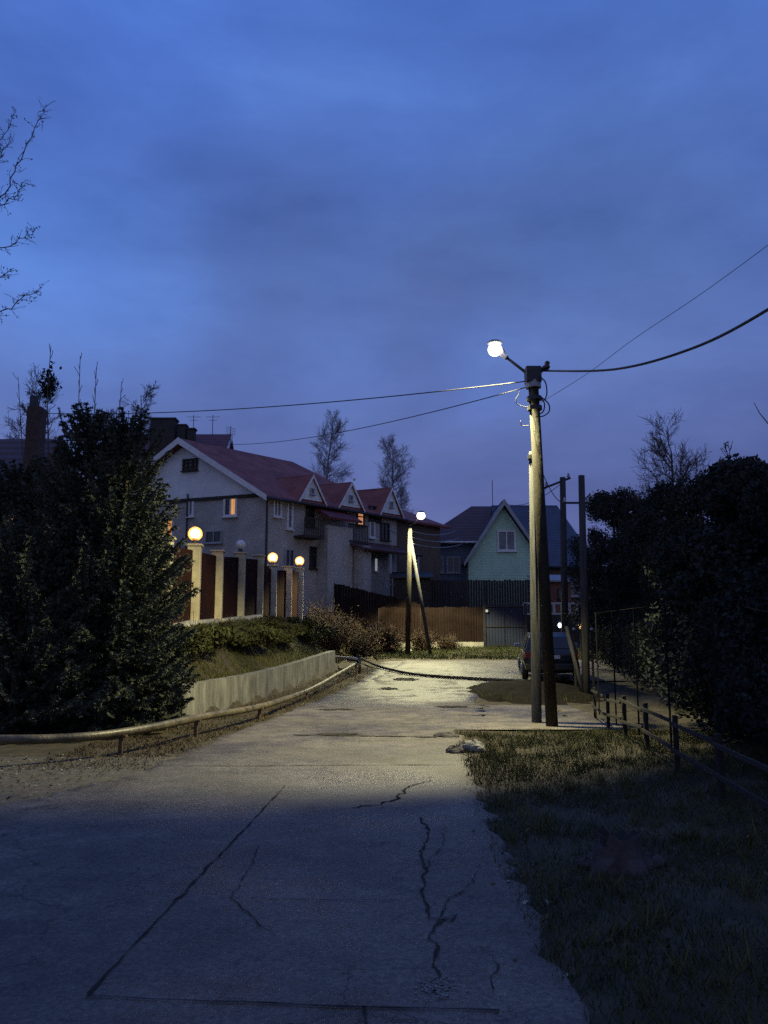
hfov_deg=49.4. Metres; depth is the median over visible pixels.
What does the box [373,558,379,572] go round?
window
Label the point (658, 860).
stone
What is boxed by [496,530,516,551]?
window
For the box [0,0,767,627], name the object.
sky
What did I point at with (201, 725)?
strip grass
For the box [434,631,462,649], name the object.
bare bush
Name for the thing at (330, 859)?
road
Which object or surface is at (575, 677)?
fence post
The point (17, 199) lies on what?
budding tree
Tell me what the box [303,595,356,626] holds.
bare bush
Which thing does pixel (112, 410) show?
bare tree
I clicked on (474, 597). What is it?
tall fence
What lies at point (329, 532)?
row house
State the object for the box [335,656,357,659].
side pipe
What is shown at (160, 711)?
spruce tree
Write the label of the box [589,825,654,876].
tree stump
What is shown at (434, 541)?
overhead cable
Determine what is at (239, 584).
pillar fence
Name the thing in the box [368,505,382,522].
window
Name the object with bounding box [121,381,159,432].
bare tree
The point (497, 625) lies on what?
yard gate
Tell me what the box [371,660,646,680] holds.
cross road
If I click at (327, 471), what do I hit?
birch tree
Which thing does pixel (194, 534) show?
globe lamp
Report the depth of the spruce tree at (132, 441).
15.02 m
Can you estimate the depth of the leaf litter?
10.29 m
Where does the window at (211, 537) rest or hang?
in the row house at (329, 532)
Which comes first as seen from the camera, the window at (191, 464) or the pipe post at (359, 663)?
the pipe post at (359, 663)
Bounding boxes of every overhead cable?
[40,381,524,413]
[198,387,525,444]
[412,537,457,541]
[413,543,462,547]
[539,245,767,403]
[544,308,767,371]
[544,476,564,502]
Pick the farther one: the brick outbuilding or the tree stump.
the brick outbuilding
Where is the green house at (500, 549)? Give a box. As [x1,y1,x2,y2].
[461,480,593,612]
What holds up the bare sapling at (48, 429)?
on the ground at (42, 750)
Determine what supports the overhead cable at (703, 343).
attached to the lamp pole at (533, 378)
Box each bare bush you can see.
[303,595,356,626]
[314,615,364,655]
[325,605,372,643]
[338,625,397,660]
[342,615,404,655]
[368,621,418,652]
[403,628,444,650]
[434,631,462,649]
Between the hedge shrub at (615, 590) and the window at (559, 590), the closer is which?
the hedge shrub at (615, 590)
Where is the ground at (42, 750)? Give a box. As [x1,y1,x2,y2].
[0,616,767,1023]
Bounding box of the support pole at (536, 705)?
[527,451,541,722]
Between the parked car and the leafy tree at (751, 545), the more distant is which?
the parked car
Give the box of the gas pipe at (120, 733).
[0,662,357,755]
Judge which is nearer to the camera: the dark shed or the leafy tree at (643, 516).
the leafy tree at (643, 516)
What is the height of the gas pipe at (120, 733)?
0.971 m
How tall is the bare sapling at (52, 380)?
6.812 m
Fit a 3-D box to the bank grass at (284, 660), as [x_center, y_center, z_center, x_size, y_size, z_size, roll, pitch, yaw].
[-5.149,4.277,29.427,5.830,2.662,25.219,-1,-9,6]
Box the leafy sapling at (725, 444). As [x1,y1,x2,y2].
[715,441,733,524]
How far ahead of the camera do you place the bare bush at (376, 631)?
39.37 m
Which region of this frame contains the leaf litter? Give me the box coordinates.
[0,669,767,995]
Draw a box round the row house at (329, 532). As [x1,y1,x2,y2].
[121,426,450,624]
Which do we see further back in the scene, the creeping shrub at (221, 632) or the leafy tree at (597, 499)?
the leafy tree at (597, 499)
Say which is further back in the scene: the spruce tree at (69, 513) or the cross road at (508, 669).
the cross road at (508, 669)
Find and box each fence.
[162,537,304,626]
[334,582,423,640]
[378,606,483,647]
[430,579,529,641]
[522,602,594,644]
[591,687,767,808]
[595,597,767,798]
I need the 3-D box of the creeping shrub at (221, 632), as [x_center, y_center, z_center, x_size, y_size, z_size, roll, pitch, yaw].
[-4.845,3.156,21.153,2.359,1.095,3.198,4,-10,-24]
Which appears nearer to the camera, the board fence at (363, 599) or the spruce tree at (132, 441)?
the spruce tree at (132, 441)
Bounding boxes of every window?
[164,519,174,535]
[180,458,198,472]
[185,501,194,517]
[203,530,222,544]
[221,498,237,517]
[272,500,283,518]
[284,548,294,570]
[285,502,294,530]
[305,505,314,528]
[308,546,317,569]
[356,508,364,526]
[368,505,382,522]
[368,521,376,539]
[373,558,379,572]
[379,522,391,541]
[440,557,444,573]
[446,557,460,573]
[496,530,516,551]
[557,589,560,598]
[571,582,579,596]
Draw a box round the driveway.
[454,705,630,729]
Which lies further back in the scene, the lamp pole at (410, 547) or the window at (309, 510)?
the window at (309, 510)
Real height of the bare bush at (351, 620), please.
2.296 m
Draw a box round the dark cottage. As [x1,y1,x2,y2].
[0,396,81,610]
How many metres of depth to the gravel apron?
10.07 m
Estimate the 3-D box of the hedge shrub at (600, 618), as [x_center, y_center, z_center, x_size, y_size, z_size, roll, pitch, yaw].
[9.281,3.558,31.682,3.343,4.981,4.339,-3,-9,19]
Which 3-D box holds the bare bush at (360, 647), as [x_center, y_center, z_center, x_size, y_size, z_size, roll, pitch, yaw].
[-1.108,5.892,36.654,3.413,2.031,3.326,0,-9,0]
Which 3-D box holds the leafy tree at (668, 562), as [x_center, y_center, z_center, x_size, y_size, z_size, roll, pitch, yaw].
[6.459,1.480,15.423,3.304,5.190,4.395,0,-9,0]
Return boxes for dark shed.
[390,572,433,638]
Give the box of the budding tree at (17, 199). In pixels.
[0,101,54,323]
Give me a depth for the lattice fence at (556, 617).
45.61 m
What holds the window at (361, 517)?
in the row house at (329, 532)
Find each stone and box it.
[433,732,459,737]
[446,745,464,753]
[461,739,484,752]
[645,853,666,868]
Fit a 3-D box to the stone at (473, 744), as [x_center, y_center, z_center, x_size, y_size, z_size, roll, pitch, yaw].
[1.298,3.488,12.348,0.405,0.259,0.328,0,-9,0]
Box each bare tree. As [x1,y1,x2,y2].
[2,362,73,441]
[92,408,123,442]
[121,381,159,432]
[608,410,712,550]
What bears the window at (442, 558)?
in the hip house at (468, 525)
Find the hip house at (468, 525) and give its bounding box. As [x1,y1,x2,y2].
[440,506,491,607]
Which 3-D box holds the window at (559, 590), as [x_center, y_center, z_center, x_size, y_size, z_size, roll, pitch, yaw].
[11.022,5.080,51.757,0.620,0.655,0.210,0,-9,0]
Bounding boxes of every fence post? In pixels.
[572,628,576,686]
[590,628,594,688]
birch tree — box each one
[309,409,354,482]
[372,432,420,512]
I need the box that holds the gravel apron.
[0,757,176,806]
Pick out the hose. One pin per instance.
(441, 676)
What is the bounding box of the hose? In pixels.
[357,655,530,681]
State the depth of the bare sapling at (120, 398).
22.84 m
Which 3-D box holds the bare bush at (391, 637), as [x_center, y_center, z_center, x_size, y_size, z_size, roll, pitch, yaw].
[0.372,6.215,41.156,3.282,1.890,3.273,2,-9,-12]
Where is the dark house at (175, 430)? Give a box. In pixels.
[109,415,233,464]
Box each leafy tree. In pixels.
[563,486,663,666]
[567,487,630,645]
[602,479,706,690]
[629,474,717,703]
[630,453,741,722]
[662,454,767,723]
[709,468,767,739]
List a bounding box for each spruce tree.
[0,402,183,734]
[0,455,85,729]
[0,514,104,734]
[33,405,201,737]
[88,501,200,728]
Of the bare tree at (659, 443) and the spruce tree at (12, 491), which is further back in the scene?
the bare tree at (659, 443)
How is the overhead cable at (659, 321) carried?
attached to the lamp pole at (533, 378)
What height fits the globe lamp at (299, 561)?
0.500 m
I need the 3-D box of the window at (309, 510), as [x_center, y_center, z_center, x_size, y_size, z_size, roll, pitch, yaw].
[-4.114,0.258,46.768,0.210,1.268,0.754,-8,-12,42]
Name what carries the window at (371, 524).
in the row house at (329, 532)
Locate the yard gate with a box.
[482,603,526,646]
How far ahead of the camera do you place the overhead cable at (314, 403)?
19.98 m
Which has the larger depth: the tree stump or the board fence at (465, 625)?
the board fence at (465, 625)
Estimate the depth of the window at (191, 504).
46.25 m
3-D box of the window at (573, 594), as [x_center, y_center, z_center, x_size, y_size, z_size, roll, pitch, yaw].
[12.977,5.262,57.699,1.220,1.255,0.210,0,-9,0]
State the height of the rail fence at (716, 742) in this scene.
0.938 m
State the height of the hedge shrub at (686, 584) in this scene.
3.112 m
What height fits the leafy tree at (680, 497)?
5.859 m
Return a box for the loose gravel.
[0,688,567,975]
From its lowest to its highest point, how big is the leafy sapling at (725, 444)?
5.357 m
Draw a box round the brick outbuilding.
[527,575,572,612]
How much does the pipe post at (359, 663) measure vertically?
0.750 m
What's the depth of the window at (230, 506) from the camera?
45.33 m
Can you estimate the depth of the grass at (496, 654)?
39.49 m
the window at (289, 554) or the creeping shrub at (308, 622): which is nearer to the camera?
the creeping shrub at (308, 622)
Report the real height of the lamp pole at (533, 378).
8.052 m
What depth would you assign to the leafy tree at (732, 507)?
12.88 m
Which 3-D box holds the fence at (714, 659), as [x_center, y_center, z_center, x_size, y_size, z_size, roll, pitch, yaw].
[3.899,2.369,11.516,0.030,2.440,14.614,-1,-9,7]
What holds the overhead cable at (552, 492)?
attached to the lamp pole at (533, 378)
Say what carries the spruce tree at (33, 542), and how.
on the ground at (42, 750)
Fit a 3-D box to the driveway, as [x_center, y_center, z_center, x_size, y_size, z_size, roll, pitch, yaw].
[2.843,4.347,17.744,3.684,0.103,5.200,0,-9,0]
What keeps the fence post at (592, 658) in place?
on the ground at (42, 750)
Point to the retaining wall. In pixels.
(222, 693)
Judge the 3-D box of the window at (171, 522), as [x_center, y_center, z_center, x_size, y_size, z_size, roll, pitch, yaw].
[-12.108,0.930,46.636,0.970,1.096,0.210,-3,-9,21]
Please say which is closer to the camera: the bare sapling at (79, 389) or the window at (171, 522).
the bare sapling at (79, 389)
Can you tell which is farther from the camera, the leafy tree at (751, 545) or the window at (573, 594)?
the window at (573, 594)
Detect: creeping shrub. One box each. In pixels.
[151,612,218,654]
[173,617,240,655]
[216,613,283,648]
[243,608,307,644]
[270,611,317,637]
[300,614,338,640]
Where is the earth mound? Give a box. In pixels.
[465,680,603,704]
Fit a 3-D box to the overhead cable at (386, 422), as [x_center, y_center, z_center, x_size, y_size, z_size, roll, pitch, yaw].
[-3.841,-3.265,32.167,0.021,6.131,33.095,4,-10,-24]
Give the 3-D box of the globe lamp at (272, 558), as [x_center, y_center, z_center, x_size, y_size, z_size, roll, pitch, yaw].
[-4.408,1.860,33.105,0.400,0.500,0.400,0,-9,0]
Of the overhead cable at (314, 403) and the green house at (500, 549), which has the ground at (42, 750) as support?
the green house at (500, 549)
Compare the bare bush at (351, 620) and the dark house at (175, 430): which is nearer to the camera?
the bare bush at (351, 620)
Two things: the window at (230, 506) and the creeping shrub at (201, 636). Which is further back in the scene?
the window at (230, 506)
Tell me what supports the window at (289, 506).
in the row house at (329, 532)
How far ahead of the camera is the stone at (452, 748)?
11.95 m
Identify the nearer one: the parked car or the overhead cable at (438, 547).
the parked car
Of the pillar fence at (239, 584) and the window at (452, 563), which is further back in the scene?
the window at (452, 563)
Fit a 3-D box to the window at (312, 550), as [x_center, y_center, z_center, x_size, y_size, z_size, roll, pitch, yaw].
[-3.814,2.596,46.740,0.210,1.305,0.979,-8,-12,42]
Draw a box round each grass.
[19,666,374,769]
[157,614,350,682]
[372,645,603,659]
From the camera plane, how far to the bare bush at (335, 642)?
35.37 m
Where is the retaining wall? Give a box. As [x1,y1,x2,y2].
[170,651,334,715]
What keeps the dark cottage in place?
on the ground at (42, 750)
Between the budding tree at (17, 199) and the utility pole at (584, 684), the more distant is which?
the utility pole at (584, 684)
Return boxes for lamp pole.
[405,511,431,654]
[487,339,557,726]
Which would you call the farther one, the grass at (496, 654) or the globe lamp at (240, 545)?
the grass at (496, 654)
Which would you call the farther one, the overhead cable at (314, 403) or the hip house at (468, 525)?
the hip house at (468, 525)
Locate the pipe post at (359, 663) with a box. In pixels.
[358,655,361,673]
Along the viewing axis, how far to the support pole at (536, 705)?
16.56 m
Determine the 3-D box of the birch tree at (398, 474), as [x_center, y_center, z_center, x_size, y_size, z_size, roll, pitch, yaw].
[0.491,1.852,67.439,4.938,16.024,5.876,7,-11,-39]
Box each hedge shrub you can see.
[589,550,656,669]
[597,531,658,683]
[645,546,767,744]
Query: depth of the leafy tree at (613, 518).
31.31 m
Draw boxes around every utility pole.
[545,473,570,631]
[563,475,590,693]
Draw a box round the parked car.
[514,632,579,678]
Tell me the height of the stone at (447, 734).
0.144 m
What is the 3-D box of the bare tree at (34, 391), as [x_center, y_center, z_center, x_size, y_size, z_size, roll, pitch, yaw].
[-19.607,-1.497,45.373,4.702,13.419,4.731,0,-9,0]
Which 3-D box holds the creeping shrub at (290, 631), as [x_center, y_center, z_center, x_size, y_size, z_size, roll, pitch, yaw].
[-3.603,3.753,27.215,2.237,1.232,3.501,3,-9,-17]
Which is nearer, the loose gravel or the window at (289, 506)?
the loose gravel
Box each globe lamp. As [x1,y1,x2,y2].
[188,527,201,543]
[236,540,244,551]
[268,553,277,564]
[295,556,303,566]
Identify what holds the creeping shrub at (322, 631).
on the ground at (42, 750)
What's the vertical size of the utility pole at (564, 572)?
7.994 m
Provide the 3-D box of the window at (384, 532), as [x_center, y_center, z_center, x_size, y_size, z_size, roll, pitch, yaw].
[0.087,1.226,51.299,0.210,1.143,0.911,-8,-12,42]
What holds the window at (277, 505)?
in the row house at (329, 532)
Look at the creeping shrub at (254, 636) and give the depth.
23.92 m
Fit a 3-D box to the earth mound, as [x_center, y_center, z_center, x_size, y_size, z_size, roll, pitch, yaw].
[4.142,4.993,23.422,3.795,0.454,6.399,0,-9,0]
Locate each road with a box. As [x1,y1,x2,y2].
[0,661,589,1023]
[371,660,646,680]
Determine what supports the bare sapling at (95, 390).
on the ground at (42, 750)
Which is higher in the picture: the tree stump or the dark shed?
the dark shed
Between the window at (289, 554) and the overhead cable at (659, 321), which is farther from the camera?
the window at (289, 554)
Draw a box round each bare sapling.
[12,361,61,504]
[45,343,54,481]
[71,353,83,541]
[92,362,97,414]
[119,382,124,418]
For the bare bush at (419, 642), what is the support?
on the ground at (42, 750)

